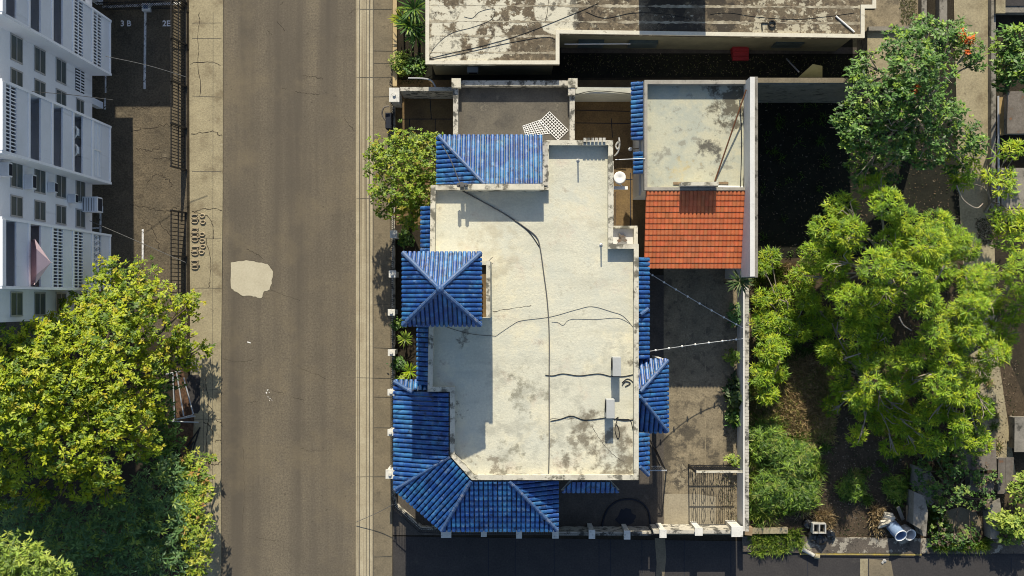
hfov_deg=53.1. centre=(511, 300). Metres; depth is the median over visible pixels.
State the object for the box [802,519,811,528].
rubbish bag
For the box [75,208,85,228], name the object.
window
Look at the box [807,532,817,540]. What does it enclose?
rubbish bag
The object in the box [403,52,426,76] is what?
garden hedge
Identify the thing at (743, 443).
yard wall
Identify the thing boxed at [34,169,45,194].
window
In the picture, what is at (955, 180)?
slender tree
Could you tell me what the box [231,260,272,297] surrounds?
road patch
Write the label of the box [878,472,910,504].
lot bush
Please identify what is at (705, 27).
neighbour house
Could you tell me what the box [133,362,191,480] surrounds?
dark shrub
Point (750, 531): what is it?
concrete block
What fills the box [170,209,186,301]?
iron fence
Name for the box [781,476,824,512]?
lot bush
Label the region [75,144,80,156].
balcony chair
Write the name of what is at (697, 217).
annex building
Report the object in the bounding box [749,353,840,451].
dry grass
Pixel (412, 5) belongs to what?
garden palm
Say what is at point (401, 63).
garden hedge
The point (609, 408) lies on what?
condenser unit
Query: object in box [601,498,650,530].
planter ring
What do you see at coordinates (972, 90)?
path
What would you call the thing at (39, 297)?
window
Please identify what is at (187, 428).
mulch bed
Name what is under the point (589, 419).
cable
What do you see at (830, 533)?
rubbish bag
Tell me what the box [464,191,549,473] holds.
roof conduit
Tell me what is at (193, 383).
asphalt inset
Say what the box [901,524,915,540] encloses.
drum
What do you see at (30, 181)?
air conditioner
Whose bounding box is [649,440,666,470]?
side gate
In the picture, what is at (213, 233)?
asphalt crack
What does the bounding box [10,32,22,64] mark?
window
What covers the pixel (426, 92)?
boundary wall
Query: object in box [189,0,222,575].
pavement
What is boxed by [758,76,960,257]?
lot
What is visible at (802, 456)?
lot bush
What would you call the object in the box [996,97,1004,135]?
ochre wall
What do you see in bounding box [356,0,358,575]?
kerb
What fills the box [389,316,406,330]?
bed shrub
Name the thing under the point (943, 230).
feathery tree
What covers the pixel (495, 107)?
terrace
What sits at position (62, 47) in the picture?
apartment building
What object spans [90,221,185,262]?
cable
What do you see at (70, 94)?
cable
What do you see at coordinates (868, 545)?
pavement
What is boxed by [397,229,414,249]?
bed shrub
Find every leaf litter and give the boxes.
[716,408,736,519]
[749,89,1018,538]
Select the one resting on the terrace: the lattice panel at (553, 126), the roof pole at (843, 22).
the lattice panel at (553, 126)
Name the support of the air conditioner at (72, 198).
attached to the apartment building at (62, 47)
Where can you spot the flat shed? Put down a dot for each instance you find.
(872, 40)
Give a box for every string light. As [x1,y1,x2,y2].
[650,273,742,327]
[650,338,742,351]
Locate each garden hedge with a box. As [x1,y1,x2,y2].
[388,48,414,76]
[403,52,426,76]
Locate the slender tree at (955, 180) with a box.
[941,137,1023,254]
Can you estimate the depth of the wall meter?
62.70 m
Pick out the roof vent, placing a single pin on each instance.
(768, 24)
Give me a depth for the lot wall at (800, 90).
60.25 m
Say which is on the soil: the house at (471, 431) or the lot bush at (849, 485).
the lot bush at (849, 485)
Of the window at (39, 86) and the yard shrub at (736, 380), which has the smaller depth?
the window at (39, 86)
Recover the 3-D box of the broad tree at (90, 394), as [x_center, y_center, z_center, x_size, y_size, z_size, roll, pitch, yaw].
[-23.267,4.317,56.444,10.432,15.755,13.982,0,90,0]
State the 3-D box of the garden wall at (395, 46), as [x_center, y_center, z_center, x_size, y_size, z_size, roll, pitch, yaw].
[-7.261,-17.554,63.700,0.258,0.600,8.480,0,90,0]
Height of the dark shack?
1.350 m
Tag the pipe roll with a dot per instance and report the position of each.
(812, 554)
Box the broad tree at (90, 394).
[0,254,216,512]
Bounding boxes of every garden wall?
[393,0,397,87]
[918,0,926,25]
[936,0,946,40]
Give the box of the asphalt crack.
[130,2,355,540]
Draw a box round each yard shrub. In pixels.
[721,348,740,366]
[721,379,755,411]
[723,453,740,467]
[724,407,740,429]
[726,302,749,327]
[727,370,750,391]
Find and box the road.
[221,0,355,575]
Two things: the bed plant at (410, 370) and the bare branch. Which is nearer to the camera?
the bare branch
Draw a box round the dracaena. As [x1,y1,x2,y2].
[724,270,752,295]
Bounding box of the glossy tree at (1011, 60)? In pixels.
[987,22,1023,94]
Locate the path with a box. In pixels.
[954,0,1016,482]
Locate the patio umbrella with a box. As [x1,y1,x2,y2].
[31,239,52,284]
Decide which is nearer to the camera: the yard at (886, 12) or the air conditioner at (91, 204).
the air conditioner at (91, 204)
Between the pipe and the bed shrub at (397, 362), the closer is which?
the pipe
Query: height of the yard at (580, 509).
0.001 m
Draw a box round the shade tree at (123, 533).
[0,452,203,575]
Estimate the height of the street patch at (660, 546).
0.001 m
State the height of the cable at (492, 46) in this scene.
0.022 m
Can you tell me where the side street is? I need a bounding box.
[393,536,1023,575]
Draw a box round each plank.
[673,182,727,184]
[896,505,907,520]
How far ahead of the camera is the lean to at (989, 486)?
62.97 m
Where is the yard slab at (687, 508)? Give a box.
[664,494,715,523]
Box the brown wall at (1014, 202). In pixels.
[998,168,1023,214]
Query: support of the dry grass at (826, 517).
on the soil
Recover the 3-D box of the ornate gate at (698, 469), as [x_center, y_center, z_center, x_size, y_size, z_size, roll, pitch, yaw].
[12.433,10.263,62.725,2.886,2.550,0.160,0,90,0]
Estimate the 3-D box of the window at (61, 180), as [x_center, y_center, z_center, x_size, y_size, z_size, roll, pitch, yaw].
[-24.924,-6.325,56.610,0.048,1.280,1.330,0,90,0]
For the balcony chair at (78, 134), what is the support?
on the apartment building at (62, 47)
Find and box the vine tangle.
[909,428,1002,550]
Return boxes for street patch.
[655,538,665,575]
[860,559,867,575]
[869,559,892,575]
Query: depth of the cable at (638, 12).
59.77 m
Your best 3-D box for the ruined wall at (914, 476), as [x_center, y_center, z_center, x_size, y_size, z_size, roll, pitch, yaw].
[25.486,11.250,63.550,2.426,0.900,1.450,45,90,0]
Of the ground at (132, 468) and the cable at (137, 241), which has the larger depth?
the ground at (132, 468)
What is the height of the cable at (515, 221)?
0.038 m
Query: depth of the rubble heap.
58.78 m
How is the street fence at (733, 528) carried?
on the yard at (580, 509)
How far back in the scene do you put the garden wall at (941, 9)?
63.40 m
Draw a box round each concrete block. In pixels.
[743,525,752,535]
[810,522,825,533]
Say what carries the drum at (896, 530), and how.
on the soil
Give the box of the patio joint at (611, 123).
[409,99,632,225]
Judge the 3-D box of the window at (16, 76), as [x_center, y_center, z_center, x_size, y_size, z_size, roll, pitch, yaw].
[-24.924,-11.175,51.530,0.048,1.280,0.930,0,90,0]
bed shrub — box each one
[386,355,407,371]
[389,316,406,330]
[394,373,410,380]
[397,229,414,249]
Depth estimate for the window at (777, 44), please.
62.34 m
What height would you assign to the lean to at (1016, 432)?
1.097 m
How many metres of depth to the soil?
64.00 m
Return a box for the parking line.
[92,2,180,259]
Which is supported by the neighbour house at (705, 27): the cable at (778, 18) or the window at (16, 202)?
the cable at (778, 18)
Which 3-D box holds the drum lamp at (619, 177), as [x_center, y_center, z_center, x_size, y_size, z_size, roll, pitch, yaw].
[6.101,-7.128,59.440,0.993,0.420,0.709,0,90,0]
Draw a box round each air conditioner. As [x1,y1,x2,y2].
[0,162,11,176]
[24,174,36,189]
[48,182,57,192]
[68,194,77,202]
[82,197,101,212]
[467,67,477,73]
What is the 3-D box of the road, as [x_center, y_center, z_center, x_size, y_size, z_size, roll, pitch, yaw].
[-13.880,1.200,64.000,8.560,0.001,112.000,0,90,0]
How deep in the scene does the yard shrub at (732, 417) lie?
63.37 m
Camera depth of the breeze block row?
63.81 m
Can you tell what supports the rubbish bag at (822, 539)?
on the soil
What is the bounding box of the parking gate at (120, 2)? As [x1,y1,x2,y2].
[95,1,188,9]
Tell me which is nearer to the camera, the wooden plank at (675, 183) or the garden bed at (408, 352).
the wooden plank at (675, 183)
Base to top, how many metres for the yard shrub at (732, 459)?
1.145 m
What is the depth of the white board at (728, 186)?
58.76 m
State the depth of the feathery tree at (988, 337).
59.01 m
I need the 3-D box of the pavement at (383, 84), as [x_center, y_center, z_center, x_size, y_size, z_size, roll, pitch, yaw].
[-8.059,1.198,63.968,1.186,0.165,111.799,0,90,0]
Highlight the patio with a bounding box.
[393,80,644,256]
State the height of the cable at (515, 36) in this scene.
0.024 m
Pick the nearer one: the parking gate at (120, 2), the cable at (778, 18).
the cable at (778, 18)
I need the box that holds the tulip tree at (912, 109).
[828,11,989,192]
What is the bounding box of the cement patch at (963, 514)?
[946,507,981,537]
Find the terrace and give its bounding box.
[452,78,577,141]
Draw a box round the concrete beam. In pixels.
[752,526,787,533]
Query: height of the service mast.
0.950 m
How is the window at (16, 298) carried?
in the apartment building at (62, 47)
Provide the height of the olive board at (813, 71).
3.203 m
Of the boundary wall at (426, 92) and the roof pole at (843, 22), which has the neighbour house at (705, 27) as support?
the roof pole at (843, 22)
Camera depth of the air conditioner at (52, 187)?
54.97 m
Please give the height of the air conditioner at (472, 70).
0.400 m
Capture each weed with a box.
[169,0,917,460]
[744,526,811,559]
[758,102,834,258]
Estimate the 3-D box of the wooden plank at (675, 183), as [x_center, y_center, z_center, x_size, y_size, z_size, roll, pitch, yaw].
[10.836,-6.749,58.770,3.159,0.050,0.140,0,90,0]
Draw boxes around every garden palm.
[389,4,414,32]
[393,11,423,42]
[397,0,424,27]
[402,21,424,47]
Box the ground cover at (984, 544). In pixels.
[748,257,998,555]
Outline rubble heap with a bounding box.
[617,233,626,242]
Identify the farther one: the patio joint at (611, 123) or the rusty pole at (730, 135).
the patio joint at (611, 123)
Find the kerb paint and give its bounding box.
[800,553,921,555]
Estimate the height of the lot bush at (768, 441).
1.778 m
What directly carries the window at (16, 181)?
in the apartment building at (62, 47)
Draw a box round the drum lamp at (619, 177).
[614,171,625,183]
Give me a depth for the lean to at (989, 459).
62.76 m
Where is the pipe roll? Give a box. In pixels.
[802,547,819,558]
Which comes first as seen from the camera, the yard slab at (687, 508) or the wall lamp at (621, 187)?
the wall lamp at (621, 187)
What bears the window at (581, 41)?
in the neighbour house at (705, 27)
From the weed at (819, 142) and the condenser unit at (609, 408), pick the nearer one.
the condenser unit at (609, 408)
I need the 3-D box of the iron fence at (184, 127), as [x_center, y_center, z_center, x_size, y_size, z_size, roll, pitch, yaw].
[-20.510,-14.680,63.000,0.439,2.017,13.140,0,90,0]
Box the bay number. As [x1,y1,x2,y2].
[121,20,130,25]
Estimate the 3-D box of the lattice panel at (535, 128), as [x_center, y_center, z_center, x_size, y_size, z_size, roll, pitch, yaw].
[1.457,-10.185,60.883,1.467,0.025,0.961,-18,90,0]
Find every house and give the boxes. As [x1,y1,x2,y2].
[393,134,668,531]
[425,0,875,74]
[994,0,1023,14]
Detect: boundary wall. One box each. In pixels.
[400,87,452,98]
[575,87,631,101]
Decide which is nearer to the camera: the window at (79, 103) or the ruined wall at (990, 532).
the window at (79, 103)
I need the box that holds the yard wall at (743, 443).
[737,287,748,530]
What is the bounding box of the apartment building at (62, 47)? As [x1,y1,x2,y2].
[0,0,111,321]
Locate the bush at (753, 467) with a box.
[737,408,827,530]
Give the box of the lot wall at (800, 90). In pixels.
[758,78,882,102]
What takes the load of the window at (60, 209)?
in the apartment building at (62, 47)
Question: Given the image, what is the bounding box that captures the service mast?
[456,182,467,186]
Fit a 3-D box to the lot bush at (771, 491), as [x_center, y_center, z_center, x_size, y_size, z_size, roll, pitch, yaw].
[16.204,11.579,63.151,3.610,1.924,3.491,0,90,0]
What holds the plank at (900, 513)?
on the soil
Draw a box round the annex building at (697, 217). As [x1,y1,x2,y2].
[631,77,757,279]
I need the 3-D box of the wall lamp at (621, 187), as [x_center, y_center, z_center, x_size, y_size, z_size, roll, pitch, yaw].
[6.180,-6.694,59.589,1.146,0.422,0.404,0,90,0]
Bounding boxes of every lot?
[0,0,186,338]
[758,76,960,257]
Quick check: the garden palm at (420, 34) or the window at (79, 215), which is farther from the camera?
the garden palm at (420, 34)
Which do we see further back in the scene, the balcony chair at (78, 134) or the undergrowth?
the undergrowth
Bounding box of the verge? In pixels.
[360,0,372,575]
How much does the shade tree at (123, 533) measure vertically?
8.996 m
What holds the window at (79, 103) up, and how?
in the apartment building at (62, 47)
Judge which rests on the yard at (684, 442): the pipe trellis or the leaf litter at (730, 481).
the leaf litter at (730, 481)
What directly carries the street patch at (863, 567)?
on the side street
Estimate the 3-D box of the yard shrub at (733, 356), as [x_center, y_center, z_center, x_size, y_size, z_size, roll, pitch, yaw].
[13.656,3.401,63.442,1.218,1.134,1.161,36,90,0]
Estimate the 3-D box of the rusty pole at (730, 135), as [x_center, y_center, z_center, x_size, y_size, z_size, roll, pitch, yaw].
[12.421,-9.383,58.225,0.086,1.136,5.287,17,90,0]
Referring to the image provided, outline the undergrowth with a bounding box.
[749,262,1005,512]
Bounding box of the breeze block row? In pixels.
[190,213,205,269]
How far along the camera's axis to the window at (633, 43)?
62.09 m
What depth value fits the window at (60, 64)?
56.60 m
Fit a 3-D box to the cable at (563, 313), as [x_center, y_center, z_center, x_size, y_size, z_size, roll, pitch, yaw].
[3.040,1.112,57.186,7.914,0.017,1.543,-1,90,0]
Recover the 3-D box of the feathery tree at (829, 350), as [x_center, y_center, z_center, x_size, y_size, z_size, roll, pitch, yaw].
[20.894,4.533,61.071,5.475,6.088,12.702,-29,90,0]
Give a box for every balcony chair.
[75,126,80,138]
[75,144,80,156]
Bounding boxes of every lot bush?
[748,416,793,467]
[749,463,801,515]
[765,436,825,487]
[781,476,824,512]
[834,467,868,502]
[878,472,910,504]
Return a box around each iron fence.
[170,0,186,170]
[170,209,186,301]
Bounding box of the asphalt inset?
[186,374,199,412]
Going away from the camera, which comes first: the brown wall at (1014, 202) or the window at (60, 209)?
the window at (60, 209)
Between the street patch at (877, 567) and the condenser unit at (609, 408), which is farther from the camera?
the street patch at (877, 567)
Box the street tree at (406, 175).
[362,119,443,231]
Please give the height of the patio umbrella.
2.736 m
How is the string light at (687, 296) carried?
hanging from the house at (471, 431)
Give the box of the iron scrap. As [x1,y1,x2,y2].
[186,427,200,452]
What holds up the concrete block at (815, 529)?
on the soil
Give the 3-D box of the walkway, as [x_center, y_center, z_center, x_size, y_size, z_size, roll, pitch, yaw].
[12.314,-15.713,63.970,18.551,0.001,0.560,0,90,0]
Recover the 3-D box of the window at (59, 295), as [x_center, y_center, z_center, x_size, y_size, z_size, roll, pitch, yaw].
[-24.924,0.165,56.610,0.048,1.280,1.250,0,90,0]
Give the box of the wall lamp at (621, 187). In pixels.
[614,182,627,189]
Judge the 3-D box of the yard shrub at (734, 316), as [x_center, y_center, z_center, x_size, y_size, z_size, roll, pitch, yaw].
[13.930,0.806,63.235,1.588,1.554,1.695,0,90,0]
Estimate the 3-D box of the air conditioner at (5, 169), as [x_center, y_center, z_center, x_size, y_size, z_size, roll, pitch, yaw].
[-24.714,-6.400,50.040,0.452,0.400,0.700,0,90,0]
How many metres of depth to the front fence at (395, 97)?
63.00 m
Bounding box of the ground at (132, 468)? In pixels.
[0,0,1023,575]
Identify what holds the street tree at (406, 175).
on the patio
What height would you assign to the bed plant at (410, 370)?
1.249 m
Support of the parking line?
on the parking lot at (134, 170)
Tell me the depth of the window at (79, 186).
59.12 m
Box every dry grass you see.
[749,261,886,538]
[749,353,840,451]
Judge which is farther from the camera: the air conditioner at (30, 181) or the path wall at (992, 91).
the path wall at (992, 91)
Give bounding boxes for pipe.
[408,77,435,86]
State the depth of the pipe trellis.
63.64 m
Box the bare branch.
[956,185,982,208]
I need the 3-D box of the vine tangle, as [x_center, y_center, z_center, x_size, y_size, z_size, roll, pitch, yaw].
[27.294,11.642,62.812,5.642,2.666,7.765,0,90,0]
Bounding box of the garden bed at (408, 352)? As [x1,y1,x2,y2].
[396,225,421,380]
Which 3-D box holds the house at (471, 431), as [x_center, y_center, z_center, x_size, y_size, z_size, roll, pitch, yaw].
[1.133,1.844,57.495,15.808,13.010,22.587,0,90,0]
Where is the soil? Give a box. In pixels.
[750,256,1023,538]
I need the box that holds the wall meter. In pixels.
[381,105,392,129]
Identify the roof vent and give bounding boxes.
[761,20,775,30]
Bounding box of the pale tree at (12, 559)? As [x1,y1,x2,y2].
[0,528,77,575]
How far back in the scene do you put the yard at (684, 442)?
63.99 m
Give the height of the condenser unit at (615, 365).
0.948 m
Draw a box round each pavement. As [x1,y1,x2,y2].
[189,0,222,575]
[374,0,392,575]
[742,536,1023,553]
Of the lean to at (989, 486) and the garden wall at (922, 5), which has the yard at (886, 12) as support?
the garden wall at (922, 5)
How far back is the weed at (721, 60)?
63.93 m
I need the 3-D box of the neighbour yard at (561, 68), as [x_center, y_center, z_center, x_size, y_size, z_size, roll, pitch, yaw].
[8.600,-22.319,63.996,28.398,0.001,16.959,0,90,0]
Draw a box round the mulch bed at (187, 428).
[173,371,193,457]
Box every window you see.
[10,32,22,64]
[10,67,22,86]
[10,162,22,189]
[10,194,22,217]
[10,292,22,316]
[34,45,45,75]
[34,78,45,96]
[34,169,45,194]
[34,199,45,221]
[34,292,45,315]
[56,57,66,85]
[56,88,66,105]
[56,175,66,199]
[56,204,66,224]
[56,292,66,314]
[75,180,84,202]
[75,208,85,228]
[76,97,83,113]
[577,39,603,47]
[627,40,657,47]
[771,42,803,47]
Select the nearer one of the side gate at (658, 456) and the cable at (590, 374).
the cable at (590, 374)
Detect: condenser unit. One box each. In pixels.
[605,398,614,418]
[611,356,620,375]
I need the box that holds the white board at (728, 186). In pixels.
[718,185,742,186]
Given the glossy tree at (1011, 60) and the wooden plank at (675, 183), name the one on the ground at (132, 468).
the glossy tree at (1011, 60)
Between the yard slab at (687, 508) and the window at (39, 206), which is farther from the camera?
the yard slab at (687, 508)
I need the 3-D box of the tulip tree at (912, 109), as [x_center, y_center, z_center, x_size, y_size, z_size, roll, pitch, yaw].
[22.317,-11.453,58.980,9.575,10.479,9.610,-11,90,0]
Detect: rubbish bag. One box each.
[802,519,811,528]
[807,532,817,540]
[815,534,827,544]
[825,528,834,537]
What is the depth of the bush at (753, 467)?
63.65 m
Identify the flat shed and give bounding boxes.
[857,26,922,86]
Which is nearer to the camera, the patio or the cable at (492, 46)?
the cable at (492, 46)
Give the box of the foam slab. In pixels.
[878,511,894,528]
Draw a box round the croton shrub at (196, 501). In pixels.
[171,446,217,575]
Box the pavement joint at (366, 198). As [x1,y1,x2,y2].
[192,0,390,575]
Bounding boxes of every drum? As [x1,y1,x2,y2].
[886,520,906,540]
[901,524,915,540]
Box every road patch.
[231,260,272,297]
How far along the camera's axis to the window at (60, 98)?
56.60 m
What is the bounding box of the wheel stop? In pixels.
[142,3,150,11]
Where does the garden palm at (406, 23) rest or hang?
on the ground at (132, 468)
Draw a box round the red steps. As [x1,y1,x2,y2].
[730,47,748,60]
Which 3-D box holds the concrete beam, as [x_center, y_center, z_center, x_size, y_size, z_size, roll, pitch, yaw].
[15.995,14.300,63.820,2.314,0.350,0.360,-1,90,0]
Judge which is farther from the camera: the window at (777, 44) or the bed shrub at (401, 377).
the bed shrub at (401, 377)
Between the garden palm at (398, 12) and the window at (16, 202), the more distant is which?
the garden palm at (398, 12)
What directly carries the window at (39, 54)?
in the apartment building at (62, 47)
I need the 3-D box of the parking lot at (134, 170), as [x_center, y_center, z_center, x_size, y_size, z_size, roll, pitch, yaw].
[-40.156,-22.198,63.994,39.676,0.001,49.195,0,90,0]
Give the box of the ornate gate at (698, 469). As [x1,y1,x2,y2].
[688,464,742,472]
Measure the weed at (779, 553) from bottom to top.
0.550 m
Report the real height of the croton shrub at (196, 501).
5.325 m
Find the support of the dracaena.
on the yard at (684, 442)
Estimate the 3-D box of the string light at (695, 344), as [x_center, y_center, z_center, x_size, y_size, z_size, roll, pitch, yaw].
[10.905,2.601,60.501,5.982,2.241,0.139,-6,90,0]
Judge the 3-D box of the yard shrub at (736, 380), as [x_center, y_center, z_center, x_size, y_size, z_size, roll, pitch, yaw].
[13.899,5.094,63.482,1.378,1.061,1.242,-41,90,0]
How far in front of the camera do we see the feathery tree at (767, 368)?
62.19 m
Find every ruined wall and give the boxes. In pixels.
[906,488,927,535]
[910,464,943,504]
[982,496,1000,538]
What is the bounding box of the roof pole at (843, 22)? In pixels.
[835,15,854,31]
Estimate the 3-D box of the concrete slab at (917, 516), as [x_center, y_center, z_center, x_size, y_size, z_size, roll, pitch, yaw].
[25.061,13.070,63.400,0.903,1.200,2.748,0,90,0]
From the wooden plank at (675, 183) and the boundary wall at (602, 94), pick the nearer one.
the wooden plank at (675, 183)
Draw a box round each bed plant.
[396,329,412,348]
[402,362,416,378]
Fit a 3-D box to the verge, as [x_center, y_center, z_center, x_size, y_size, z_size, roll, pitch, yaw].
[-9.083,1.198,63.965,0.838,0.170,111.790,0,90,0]
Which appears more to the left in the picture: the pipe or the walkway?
the pipe
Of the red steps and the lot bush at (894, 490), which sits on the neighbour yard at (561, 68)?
the red steps
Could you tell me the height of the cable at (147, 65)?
1.831 m
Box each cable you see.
[32,91,111,99]
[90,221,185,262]
[106,56,185,76]
[429,3,597,58]
[429,8,494,55]
[430,37,555,59]
[441,144,459,182]
[463,191,538,245]
[496,306,632,335]
[546,373,632,376]
[550,416,632,421]
[587,12,688,18]
[714,13,850,18]
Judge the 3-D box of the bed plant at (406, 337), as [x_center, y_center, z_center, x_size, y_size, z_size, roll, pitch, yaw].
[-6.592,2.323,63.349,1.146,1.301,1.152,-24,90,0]
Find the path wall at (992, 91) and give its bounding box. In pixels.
[988,0,999,211]
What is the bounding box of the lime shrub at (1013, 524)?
[984,470,1023,545]
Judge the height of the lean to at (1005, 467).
1.228 m
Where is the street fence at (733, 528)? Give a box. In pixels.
[392,496,742,539]
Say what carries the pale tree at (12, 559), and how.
on the ground at (132, 468)
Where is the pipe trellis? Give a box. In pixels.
[166,371,198,422]
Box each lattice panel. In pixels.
[523,120,549,135]
[539,112,567,139]
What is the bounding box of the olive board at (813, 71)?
[798,64,821,77]
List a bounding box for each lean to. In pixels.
[954,441,996,470]
[965,473,993,492]
[992,457,1013,493]
[1008,416,1023,451]
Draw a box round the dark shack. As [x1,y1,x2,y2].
[1000,91,1023,134]
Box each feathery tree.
[748,244,831,406]
[784,172,982,330]
[792,287,948,459]
[877,249,1023,459]
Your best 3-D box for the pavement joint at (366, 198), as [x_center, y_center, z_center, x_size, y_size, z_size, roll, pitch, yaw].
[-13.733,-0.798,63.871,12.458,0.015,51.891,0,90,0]
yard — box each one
[393,275,663,534]
[422,0,856,78]
[664,268,749,534]
[865,0,917,30]
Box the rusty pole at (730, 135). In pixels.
[714,89,746,180]
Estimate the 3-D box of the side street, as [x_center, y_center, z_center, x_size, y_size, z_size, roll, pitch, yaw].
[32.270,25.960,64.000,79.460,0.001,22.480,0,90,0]
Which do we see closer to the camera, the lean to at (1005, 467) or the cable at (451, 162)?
the cable at (451, 162)
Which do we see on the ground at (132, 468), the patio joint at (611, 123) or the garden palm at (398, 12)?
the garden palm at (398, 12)
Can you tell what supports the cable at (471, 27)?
on the neighbour house at (705, 27)
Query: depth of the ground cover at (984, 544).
63.71 m
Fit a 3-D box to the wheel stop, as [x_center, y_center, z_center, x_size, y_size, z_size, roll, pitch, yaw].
[-22.773,-18.274,63.819,0.500,0.349,0.500,0,90,0]
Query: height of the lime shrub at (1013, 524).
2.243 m
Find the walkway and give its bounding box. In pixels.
[561,47,856,53]
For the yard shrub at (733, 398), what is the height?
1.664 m
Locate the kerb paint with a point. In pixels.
(858, 554)
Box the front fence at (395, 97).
[386,88,401,500]

